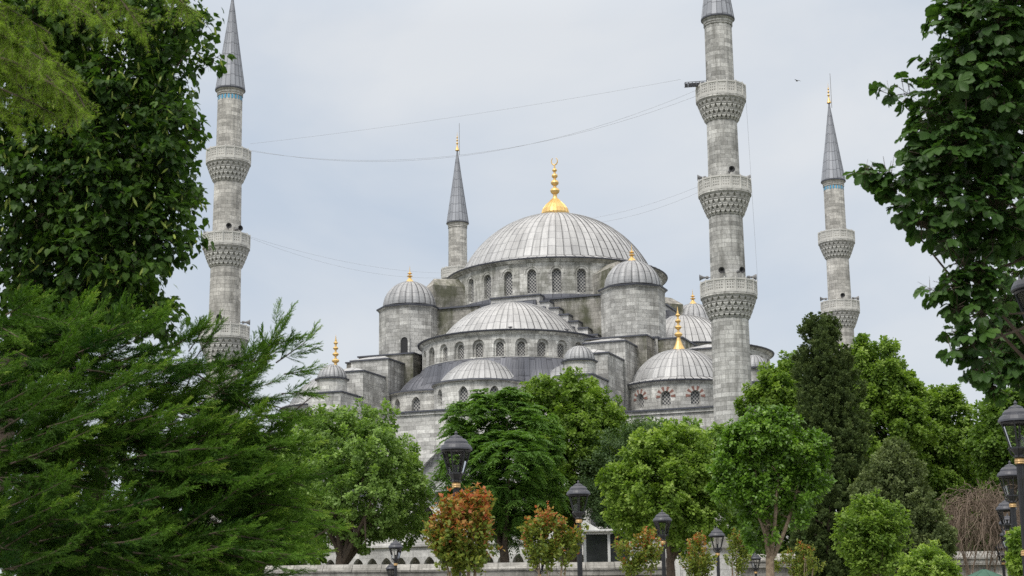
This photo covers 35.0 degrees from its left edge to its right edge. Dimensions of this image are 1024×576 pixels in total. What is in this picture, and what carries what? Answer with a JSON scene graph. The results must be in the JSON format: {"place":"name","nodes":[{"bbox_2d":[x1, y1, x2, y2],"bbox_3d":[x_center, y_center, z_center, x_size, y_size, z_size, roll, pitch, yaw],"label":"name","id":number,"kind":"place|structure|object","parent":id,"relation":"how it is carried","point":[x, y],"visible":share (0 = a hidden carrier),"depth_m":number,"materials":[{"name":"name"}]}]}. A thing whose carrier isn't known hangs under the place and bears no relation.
{"place":"outdoors","nodes":[
{"label":"outdoors","id":0,"kind":"place"},
{"bbox_2d":[0,0,1023,575],"label":"sky","id":1,"kind":"structure","parent":0,"point":[315,68],"materials":[{"name":"white"}]},
{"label":"footpath","id":2,"kind":"structure","parent":0,"visible":0},
{"bbox_2d":[0,280,357,575],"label":"feathery juniper","id":3,"kind":"object","parent":2,"relation":"on","point":[183,465],"visible":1,"depth_m":11.18,"materials":[{"name":"green plant"}]},
{"bbox_2d":[388,539,402,575],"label":"street lamp","id":4,"kind":"object","parent":2,"relation":"on","point":[397,545],"visible":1,"depth_m":67.34,"materials":[{"name":"black metal"}]},
{"bbox_2d":[440,431,471,575],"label":"street lamp","id":5,"kind":"object","parent":2,"relation":"on","point":[456,444],"visible":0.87,"depth_m":31.19,"materials":[{"name":"black metal"}]},
{"bbox_2d":[419,482,504,575],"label":"crape myrtle","id":6,"kind":"object","parent":2,"relation":"on","point":[457,549],"visible":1,"depth_m":28.64,"materials":[{"name":"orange plant"}]},
{"bbox_2d":[536,558,544,575],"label":"street lamp","id":7,"kind":"object","parent":2,"relation":"on","point":[542,567],"visible":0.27,"depth_m":82.96,"materials":[{"name":"black metal"}]},
{"bbox_2d":[516,501,588,575],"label":"crape myrtle","id":8,"kind":"object","parent":2,"relation":"on","point":[545,549],"visible":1,"depth_m":39.49,"materials":[{"name":"green plant"}]},
{"bbox_2d":[566,481,590,575],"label":"street lamp","id":9,"kind":"object","parent":2,"relation":"on","point":[578,489],"visible":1,"depth_m":41.86,"materials":[{"name":"black metal"}]},
{"bbox_2d":[611,526,664,575],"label":"crape myrtle","id":10,"kind":"object","parent":2,"relation":"on","point":[651,552],"visible":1,"depth_m":49.34,"materials":[{"name":"green plant"}]},
{"bbox_2d":[653,510,671,575],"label":"street lamp","id":11,"kind":"object","parent":2,"relation":"on","point":[661,517],"visible":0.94,"depth_m":52.55,"materials":[{"name":"black metal"}]},
{"bbox_2d":[679,531,717,575],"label":"crape myrtle","id":12,"kind":"object","parent":2,"relation":"on","point":[702,561],"visible":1,"depth_m":55.22,"materials":[{"name":"green plant"}]},
{"bbox_2d":[709,526,724,575],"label":"street lamp","id":13,"kind":"object","parent":2,"relation":"on","point":[716,533],"visible":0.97,"depth_m":61.65,"materials":[{"name":"black metal"}]},
{"bbox_2d":[723,527,751,575],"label":"crape myrtle","id":14,"kind":"object","parent":2,"relation":"on","point":[735,544],"visible":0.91,"depth_m":59.22,"materials":[{"name":"green plant"}]},
{"bbox_2d":[750,552,760,575],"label":"street lamp","id":15,"kind":"object","parent":2,"relation":"on","point":[756,558],"visible":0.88,"depth_m":82.68,"materials":[{"name":"black metal"}]},
{"bbox_2d":[704,403,837,575],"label":"ash tree","id":16,"kind":"object","parent":2,"relation":"on","point":[763,434],"visible":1,"depth_m":47.61,"materials":[{"name":"green plant"}]},
{"bbox_2d":[774,538,825,575],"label":"crape myrtle","id":17,"kind":"object","parent":2,"relation":"on","point":[803,569],"visible":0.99,"depth_m":61.13,"materials":[{"name":"green plant"}]},
{"bbox_2d":[894,539,961,575],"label":"box bush","id":18,"kind":"object","parent":2,"relation":"on","point":[924,561],"visible":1,"depth_m":41.23,"materials":[{"name":"green plant"}]},
{"bbox_2d":[998,401,1023,575],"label":"street lamp","id":19,"kind":"object","parent":2,"relation":"on","point":[1013,415],"visible":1,"depth_m":27.82,"materials":[{"name":"black metal"}]},
{"bbox_2d":[1011,275,1023,317],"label":"street lamp","id":20,"kind":"object","parent":2,"relation":"on","point":[1017,289],"visible":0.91,"depth_m":16.98,"materials":[{"name":"black metal"}]},
{"label":"ground","id":21,"kind":"structure","parent":0,"visible":0},
{"bbox_2d":[0,0,206,149],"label":"cedar tree","id":22,"kind":"object","parent":21,"relation":"on","point":[28,68],"visible":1,"depth_m":8.39,"materials":[{"name":"green plant"}]},
{"bbox_2d":[0,0,236,491],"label":"linden tree","id":23,"kind":"object","parent":21,"relation":"on","point":[95,193],"visible":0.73,"depth_m":15.45,"materials":[{"name":"green plant"}]},
{"bbox_2d":[199,0,250,525],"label":"minaret","id":24,"kind":"object","parent":21,"relation":"on","point":[228,160],"visible":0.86,"depth_m":150.12,"materials":[{"name":"stone"}]},
{"bbox_2d":[251,238,414,277],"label":"cable","id":25,"kind":"object","parent":24,"relation":"attached to","point":[327,263],"visible":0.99,"depth_m":166.60,"materials":[{"name":"metal"}]},
{"bbox_2d":[252,237,430,272],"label":"cable","id":26,"kind":"object","parent":24,"relation":"attached to","point":[349,262],"visible":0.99,"depth_m":171.45,"materials":[{"name":"metal"}]},
{"bbox_2d":[253,96,695,159],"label":"cable","id":27,"kind":"object","parent":24,"relation":"attached to","point":[499,149],"visible":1,"depth_m":141.78,"materials":[{"name":"metal"}]},
{"bbox_2d":[386,563,393,575],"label":"street lamp","id":28,"kind":"object","parent":21,"relation":"on","point":[390,567],"visible":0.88,"depth_m":90.20,"materials":[{"name":"black metal"}]},
{"bbox_2d":[441,123,468,278],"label":"minaret","id":29,"kind":"object","parent":21,"relation":"on","point":[457,222],"visible":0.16,"depth_m":203.23,"materials":[{"name":"stone"}]},
{"bbox_2d":[264,561,666,575],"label":"precinct wall","id":30,"kind":"structure","parent":21,"relation":"on","point":[589,569],"depth_m":90.47,"materials":[{"name":"stone"}]},
{"bbox_2d":[594,418,738,575],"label":"maple tree","id":31,"kind":"object","parent":21,"relation":"on","point":[657,472],"visible":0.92,"depth_m":82.78,"materials":[{"name":"green plant"}]},
{"bbox_2d":[674,537,742,575],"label":"stone gatehouse","id":32,"kind":"object","parent":21,"relation":"on","point":[725,569],"visible":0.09,"depth_m":90.14,"materials":[{"name":"white stone"}]},
{"bbox_2d":[695,0,757,525],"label":"minaret","id":33,"kind":"object","parent":21,"relation":"on","point":[728,298],"visible":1,"depth_m":132.25,"materials":[{"name":"stone"}]},
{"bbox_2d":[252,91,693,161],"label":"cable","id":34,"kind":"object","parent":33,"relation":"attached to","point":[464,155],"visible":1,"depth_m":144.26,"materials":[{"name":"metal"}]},
{"bbox_2d":[684,81,706,87],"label":"floodlight bracket","id":35,"kind":"object","parent":33,"relation":"attached to","point":[688,84],"visible":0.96,"depth_m":135.33,"materials":[{"name":"black metal"}]},
{"bbox_2d":[746,105,757,279],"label":"cable","id":36,"kind":"object","parent":33,"relation":"hanging from","point":[752,199],"visible":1,"depth_m":134.40,"materials":[{"name":"metal"}]},
{"bbox_2d":[786,311,874,575],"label":"cypress","id":37,"kind":"object","parent":21,"relation":"on","point":[825,365],"visible":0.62,"depth_m":73.67,"materials":[{"name":"green plant"}]},
{"bbox_2d":[818,78,859,511],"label":"minaret","id":38,"kind":"object","parent":21,"relation":"on","point":[836,239],"visible":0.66,"depth_m":185.10,"materials":[{"name":"stone"}]},
{"bbox_2d":[829,487,913,575],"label":"laurel bush","id":39,"kind":"object","parent":21,"relation":"on","point":[867,536],"visible":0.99,"depth_m":43.28,"materials":[{"name":"green plant"}]},
{"bbox_2d":[740,551,1007,575],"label":"precinct wall","id":40,"kind":"structure","parent":21,"relation":"on","point":[749,571],"depth_m":90.62,"materials":[{"name":"stone"}]},
{"bbox_2d":[838,435,960,575],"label":"juniper tree","id":41,"kind":"object","parent":21,"relation":"on","point":[894,469],"visible":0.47,"depth_m":65.17,"materials":[{"name":"green plant"}]},
{"bbox_2d":[842,0,1023,406],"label":"chestnut tree","id":42,"kind":"object","parent":21,"relation":"on","point":[970,126],"visible":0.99,"depth_m":13.94,"materials":[{"name":"green plant"}]},
{"bbox_2d":[936,478,1019,575],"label":"tree","id":43,"kind":"object","parent":21,"relation":"on","point":[987,511],"visible":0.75,"depth_m":74.94,"materials":[{"name":"brown plant"}]},
{"bbox_2d":[968,567,1001,575],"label":"market umbrella","id":44,"kind":"object","parent":21,"relation":"on","point":[983,572],"visible":1,"depth_m":58.76,"materials":[{"name":"green fabric"}]},
{"bbox_2d":[965,386,1023,527],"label":"plane tree","id":45,"kind":"object","parent":21,"relation":"on","point":[990,453],"visible":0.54,"depth_m":91.54,"materials":[{"name":"green plant"}]},
{"bbox_2d":[995,541,1005,575],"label":"street lamp","id":46,"kind":"object","parent":21,"relation":"on","point":[1003,561],"visible":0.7,"depth_m":74.50,"materials":[{"name":"black metal"}]},
{"bbox_2d":[999,514,1009,539],"bbox_3d":[17.310,10.524,56.107,0.630,5.450,0.630,5,-13,-26],"label":"street lamp","id":47,"kind":"object","parent":21,"relation":"on","point":[1006,517],"visible":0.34,"depth_m":56.51,"materials":[{"name":"black metal"}]},
{"bbox_2d":[1000,530,1010,551],"bbox_3d":[19.584,12.070,63.567,0.630,5.450,0.630,-11,-16,41],"label":"street lamp","id":48,"kind":"object","parent":21,"relation":"on","point":[1002,538],"visible":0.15,"depth_m":63.99,"materials":[{"name":"black metal"}]},
{"bbox_2d":[996,498,1016,575],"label":"street lamp","id":49,"kind":"object","parent":21,"relation":"on","point":[1002,507],"visible":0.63,"depth_m":49.40,"materials":[{"name":"black metal"}]},
{"bbox_2d":[997,460,1018,530],"bbox_3d":[11.797,6.741,37.852,0.630,5.450,0.630,-4,-12,15],"label":"street lamp","id":50,"kind":"object","parent":21,"relation":"on","point":[1008,471],"visible":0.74,"depth_m":38.15,"materials":[{"name":"black metal"}]},
{"bbox_2d":[1002,525,1023,575],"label":"laurel bush","id":51,"kind":"object","parent":21,"relation":"on","point":[1013,563],"visible":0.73,"depth_m":35.46,"materials":[{"name":"green plant"}]},
{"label":"terrace","id":52,"kind":"structure","parent":0,"visible":0},
{"bbox_2d":[0,429,211,575],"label":"tree","id":53,"kind":"object","parent":52,"relation":"on","point":[82,495],"visible":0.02,"depth_m":117.47,"materials":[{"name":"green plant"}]},
{"bbox_2d":[169,426,332,575],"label":"tree","id":54,"kind":"object","parent":52,"relation":"on","point":[297,561],"depth_m":118.55,"materials":[{"name":"green plant"}]},
{"bbox_2d":[269,397,435,564],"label":"plane tree","id":55,"kind":"object","parent":52,"relation":"on","point":[391,476],"visible":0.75,"depth_m":96.64,"materials":[{"name":"green plant"}]},
{"bbox_2d":[426,386,571,562],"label":"walnut tree","id":56,"kind":"object","parent":52,"relation":"on","point":[494,443],"visible":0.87,"depth_m":94.88,"materials":[{"name":"green plant"}]},
{"bbox_2d":[217,158,787,574],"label":"mosque","id":57,"kind":"structure","parent":52,"relation":"on","point":[636,339],"depth_m":149.71,"materials":[{"name":"grey stone"}]},
{"bbox_2d":[253,79,679,143],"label":"cable","id":58,"kind":"object","parent":57,"relation":"attached to","point":[471,114],"visible":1,"depth_m":143.42,"materials":[{"name":"metal"}]},
{"bbox_2d":[515,366,628,561],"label":"plane tree","id":59,"kind":"object","parent":52,"relation":"on","point":[582,410],"visible":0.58,"depth_m":103.41,"materials":[{"name":"green plant"}]},
{"bbox_2d":[581,520,631,561],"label":"entrance booth","id":60,"kind":"object","parent":52,"relation":"on","point":[597,543],"visible":0.42,"depth_m":97.92,"materials":[{"name":"white paint"}]},
{"bbox_2d":[573,414,664,528],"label":"olive tree","id":61,"kind":"object","parent":52,"relation":"on","point":[596,507],"visible":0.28,"depth_m":100.59,"materials":[{"name":"green plant"}]},
{"bbox_2d":[618,416,728,458],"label":"plane tree","id":62,"kind":"object","parent":52,"relation":"on","point":[712,433],"visible":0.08,"depth_m":108.09,"materials":[{"name":"green plant"}]},
{"bbox_2d":[715,468,806,553],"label":"plane tree","id":63,"kind":"object","parent":52,"relation":"on","point":[736,525],"visible":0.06,"depth_m":120.51,"materials":[{"name":"green plant"}]},
{"bbox_2d":[733,350,818,541],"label":"plane tree","id":64,"kind":"object","parent":52,"relation":"on","point":[776,386],"visible":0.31,"depth_m":108.17,"materials":[{"name":"green plant"}]},
{"bbox_2d":[830,332,944,491],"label":"plane tree","id":65,"kind":"object","parent":52,"relation":"on","point":[896,403],"visible":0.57,"depth_m":101.44,"materials":[{"name":"green plant"}]},
{"bbox_2d":[908,487,975,551],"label":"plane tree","id":66,"kind":"object","parent":52,"relation":"on","point":[962,537],"visible":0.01,"depth_m":123.24,"materials":[{"name":"green plant"}]},
{"bbox_2d":[914,382,1009,551],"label":"plane tree","id":67,"kind":"object","parent":52,"relation":"on","point":[947,459],"visible":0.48,"depth_m":107.29,"materials":[{"name":"green plant"}]},
{"bbox_2d":[962,498,1011,550],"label":"tree","id":68,"kind":"object","parent":52,"relation":"on","point":[983,546],"visible":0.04,"depth_m":116.09,"materials":[{"name":"green plant"}]}
]}

